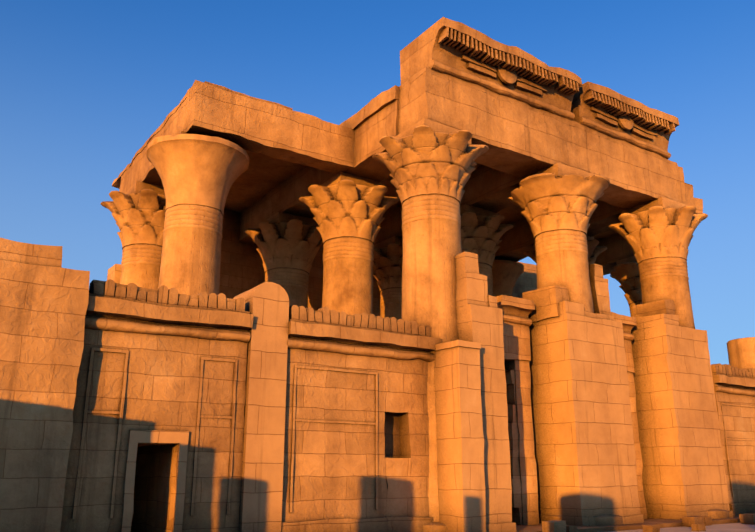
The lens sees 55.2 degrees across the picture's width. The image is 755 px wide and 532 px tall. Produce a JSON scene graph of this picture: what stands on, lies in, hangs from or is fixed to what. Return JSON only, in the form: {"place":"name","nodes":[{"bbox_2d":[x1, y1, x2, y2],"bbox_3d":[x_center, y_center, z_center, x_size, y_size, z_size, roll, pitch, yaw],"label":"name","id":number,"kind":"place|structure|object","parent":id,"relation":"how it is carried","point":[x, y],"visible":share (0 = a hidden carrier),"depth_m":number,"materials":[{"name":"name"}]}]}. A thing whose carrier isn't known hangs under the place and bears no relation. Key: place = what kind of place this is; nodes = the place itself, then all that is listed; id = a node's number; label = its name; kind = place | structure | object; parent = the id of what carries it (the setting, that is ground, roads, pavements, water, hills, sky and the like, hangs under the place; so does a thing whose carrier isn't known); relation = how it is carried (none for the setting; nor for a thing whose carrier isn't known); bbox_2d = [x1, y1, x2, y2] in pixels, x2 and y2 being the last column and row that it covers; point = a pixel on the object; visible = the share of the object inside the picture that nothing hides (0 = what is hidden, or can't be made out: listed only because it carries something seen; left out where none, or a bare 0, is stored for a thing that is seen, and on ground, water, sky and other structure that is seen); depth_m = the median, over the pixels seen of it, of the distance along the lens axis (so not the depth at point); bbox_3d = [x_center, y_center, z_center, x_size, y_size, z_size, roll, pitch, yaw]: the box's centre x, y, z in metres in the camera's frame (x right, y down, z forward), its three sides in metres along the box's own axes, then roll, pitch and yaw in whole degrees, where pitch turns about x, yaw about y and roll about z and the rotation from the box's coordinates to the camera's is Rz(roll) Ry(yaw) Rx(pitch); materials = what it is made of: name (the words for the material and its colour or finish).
{"place":"outdoors","nodes":[
{"label":"outdoors","id":0,"kind":"place"},
{"bbox_2d":[0,0,754,364],"label":"sky","id":1,"kind":"structure","parent":0,"point":[84,84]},
{"bbox_2d":[610,523,754,531],"bbox_3d":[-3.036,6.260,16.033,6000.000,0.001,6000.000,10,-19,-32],"label":"ground","id":2,"kind":"structure","parent":0,"point":[734,527],"depth_m":21.09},
{"bbox_2d":[0,238,89,531],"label":"wall","id":3,"kind":"structure","parent":2,"relation":"on","point":[44,296],"depth_m":13.66,"materials":[{"name":"stone"}]},
{"bbox_2d":[101,181,165,289],"bbox_3d":[-8.284,2.859,25.111,3.371,11.512,3.370,10,-19,-32],"label":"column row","id":4,"kind":"object","parent":2,"relation":"on","point":[137,209],"visible":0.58,"depth_m":25.29,"materials":[{"name":"stone"}]},
{"bbox_2d":[131,445,159,531],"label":"passage door","id":5,"kind":"structure","parent":2,"relation":"on","point":[145,486],"depth_m":16.56,"materials":[{"name":"stone"}]},
{"bbox_2d":[60,279,253,531],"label":"screen wall","id":6,"kind":"structure","parent":2,"relation":"on","point":[163,358],"depth_m":15.25,"materials":[{"name":"stone"}]},
{"bbox_2d":[121,430,188,531],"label":"door frame","id":7,"kind":"object","parent":6,"relation":"attached to","point":[177,498],"visible":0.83,"depth_m":14.82,"materials":[{"name":"stone"}]},
{"bbox_2d":[147,131,248,294],"bbox_3d":[-5.663,1.789,21.366,3.166,11.520,3.161,10,-19,-32],"label":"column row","id":8,"kind":"object","parent":2,"relation":"on","point":[199,174],"visible":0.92,"depth_m":21.57,"materials":[{"name":"stone"}]},
{"bbox_2d":[233,282,288,531],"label":"pier column","id":9,"kind":"structure","parent":2,"relation":"on","point":[267,306],"depth_m":16.34,"materials":[{"name":"stone"}]},
{"bbox_2d":[244,212,322,307],"bbox_3d":[-3.637,3.708,28.111,3.447,11.522,3.455,10,-19,-32],"label":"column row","id":10,"kind":"object","parent":2,"relation":"on","point":[289,246],"visible":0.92,"depth_m":28.37,"materials":[{"name":"stone"}]},
{"bbox_2d":[107,209,536,315],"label":"wall","id":11,"kind":"structure","parent":2,"relation":"on","point":[241,268],"depth_m":32.05,"materials":[{"name":"stone"}]},
{"bbox_2d":[299,172,398,314],"bbox_3d":[-1.021,2.639,24.354,3.371,11.522,3.367,6,-17,-21],"label":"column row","id":12,"kind":"object","parent":2,"relation":"on","point":[347,210],"visible":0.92,"depth_m":24.53,"materials":[{"name":"stone"}]},
{"bbox_2d":[281,305,442,531],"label":"screen wall","id":13,"kind":"structure","parent":2,"relation":"on","point":[356,447],"depth_m":17.70,"materials":[{"name":"stone"}]},
{"bbox_2d":[373,236,402,319],"bbox_3d":[0.995,4.559,31.102,3.358,11.523,3.349,3,-16,-11],"label":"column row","id":14,"kind":"object","parent":2,"relation":"on","point":[387,261],"visible":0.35,"depth_m":31.31,"materials":[{"name":"stone"}]},
{"bbox_2d":[372,118,488,531],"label":"column","id":15,"kind":"structure","parent":2,"relation":"on","point":[430,165],"depth_m":20.63,"materials":[{"name":"stone"}]},
{"bbox_2d":[398,71,702,213],"bbox_3d":[6.868,-3.826,25.810,14.028,1.855,1.550,10,-19,-32],"label":"architrave","id":16,"kind":"object","parent":15,"relation":"on","point":[520,142],"visible":0.71,"depth_m":24.07,"materials":[{"name":"stone"}]},
{"bbox_2d":[432,340,485,531],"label":"pilaster","id":17,"kind":"object","parent":2,"relation":"on","point":[460,454],"visible":0.96,"depth_m":18.28,"materials":[{"name":"stone"}]},
{"bbox_2d":[455,252,515,531],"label":"jamb","id":18,"kind":"object","parent":2,"relation":"on","point":[479,316],"visible":0.27,"depth_m":19.43,"materials":[{"name":"stone"}]},
{"bbox_2d":[460,204,512,295],"bbox_3d":[3.617,3.485,27.350,3.348,11.533,3.356,-8,-18,26],"label":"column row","id":19,"kind":"object","parent":2,"relation":"on","point":[483,231],"visible":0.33,"depth_m":27.59,"materials":[{"name":"stone"}]},
{"bbox_2d":[119,98,633,274],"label":"architrave beams","id":20,"kind":"structure","parent":19,"relation":"on","point":[488,188],"depth_m":27.80,"materials":[{"name":"stone"}]},
{"bbox_2d":[112,67,677,239],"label":"roof slabs","id":21,"kind":"structure","parent":20,"relation":"on","point":[278,143],"depth_m":23.55,"materials":[{"name":"stone"}]},
{"bbox_2d":[400,17,581,119],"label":"door cornice","id":22,"kind":"structure","parent":21,"relation":"on","point":[437,45],"depth_m":23.00,"materials":[{"name":"stone"}]},
{"bbox_2d":[458,48,551,95],"bbox_3d":[4.202,-6.321,23.629,4.214,0.858,0.342,10,-19,-32],"label":"winged sun disk","id":23,"kind":"object","parent":22,"relation":"attached to","point":[507,77],"visible":0.6,"depth_m":23.36,"materials":[{"name":"beige stone"}]},
{"bbox_2d":[571,82,678,158],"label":"door cornice","id":24,"kind":"structure","parent":21,"relation":"on","point":[611,101],"depth_m":26.41,"materials":[{"name":"stone"}]},
{"bbox_2d":[586,102,659,140],"bbox_3d":[9.173,-5.424,26.838,4.234,0.804,0.339,10,-19,-32],"label":"winged sun disk","id":25,"kind":"object","parent":24,"relation":"attached to","point":[625,123],"visible":0.54,"depth_m":26.59,"materials":[{"name":"beige stone"}]},
{"bbox_2d":[492,258,523,296],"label":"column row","id":26,"kind":"object","parent":2,"relation":"on","point":[506,274],"visible":0.23,"depth_m":34.35,"materials":[{"name":"stone"}]},
{"bbox_2d":[496,295,538,524],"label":"door jamb","id":27,"kind":"structure","parent":2,"relation":"on","point":[517,322],"depth_m":22.21,"materials":[{"name":"stone"}]},
{"bbox_2d":[523,236,606,267],"bbox_3d":[8.244,4.342,30.335,3.368,11.521,3.382,3,-16,-10],"label":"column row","id":28,"kind":"object","parent":2,"relation":"on","point":[594,250],"visible":0.06,"depth_m":31.14,"materials":[{"name":"stone"}]},
{"bbox_2d":[508,163,622,525],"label":"column","id":29,"kind":"structure","parent":2,"relation":"on","point":[556,204],"depth_m":23.77,"materials":[{"name":"stone"}]},
{"bbox_2d":[522,264,674,322],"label":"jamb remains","id":30,"kind":"object","parent":29,"relation":"attached to","point":[548,299],"visible":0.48,"depth_m":23.91,"materials":[{"name":"stone"}]},
{"bbox_2d":[529,301,643,525],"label":"pier","id":31,"kind":"structure","parent":2,"relation":"on","point":[584,450],"depth_m":22.18,"materials":[{"name":"stone"}]},
{"bbox_2d":[610,256,641,316],"bbox_3d":[12.880,5.177,33.329,3.234,11.553,3.241,-1,-16,4],"label":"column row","id":32,"kind":"object","parent":2,"relation":"on","point":[625,274],"visible":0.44,"depth_m":34.02,"materials":[{"name":"stone"}]},
{"bbox_2d":[516,516,740,531],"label":"temple platform","id":33,"kind":"structure","parent":2,"relation":"on","point":[665,523],"depth_m":21.05,"materials":[{"name":"stone"}]},
{"bbox_2d":[611,312,646,518],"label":"door jamb","id":34,"kind":"structure","parent":2,"relation":"on","point":[628,323],"depth_m":25.04,"materials":[{"name":"stone"}]},
{"bbox_2d":[542,513,754,531],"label":"fallen blocks","id":35,"kind":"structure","parent":2,"relation":"on","point":[697,523],"depth_m":20.48,"materials":[{"name":"stone"}]},
{"bbox_2d":[609,197,728,518],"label":"column","id":36,"kind":"structure","parent":2,"relation":"on","point":[657,234],"depth_m":26.79,"materials":[{"name":"stone"}]},
{"bbox_2d":[631,313,732,519],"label":"pier","id":37,"kind":"structure","parent":2,"relation":"on","point":[683,472],"depth_m":24.83,"materials":[{"name":"stone"}]},
{"bbox_2d":[711,363,754,515],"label":"screen wall","id":38,"kind":"structure","parent":2,"relation":"on","point":[734,389],"depth_m":26.67,"materials":[{"name":"stone"}]},
{"bbox_2d":[726,337,754,368],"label":"column stump","id":39,"kind":"object","parent":2,"relation":"on","point":[741,352],"depth_m":29.15,"materials":[{"name":"stone"}]}
]}

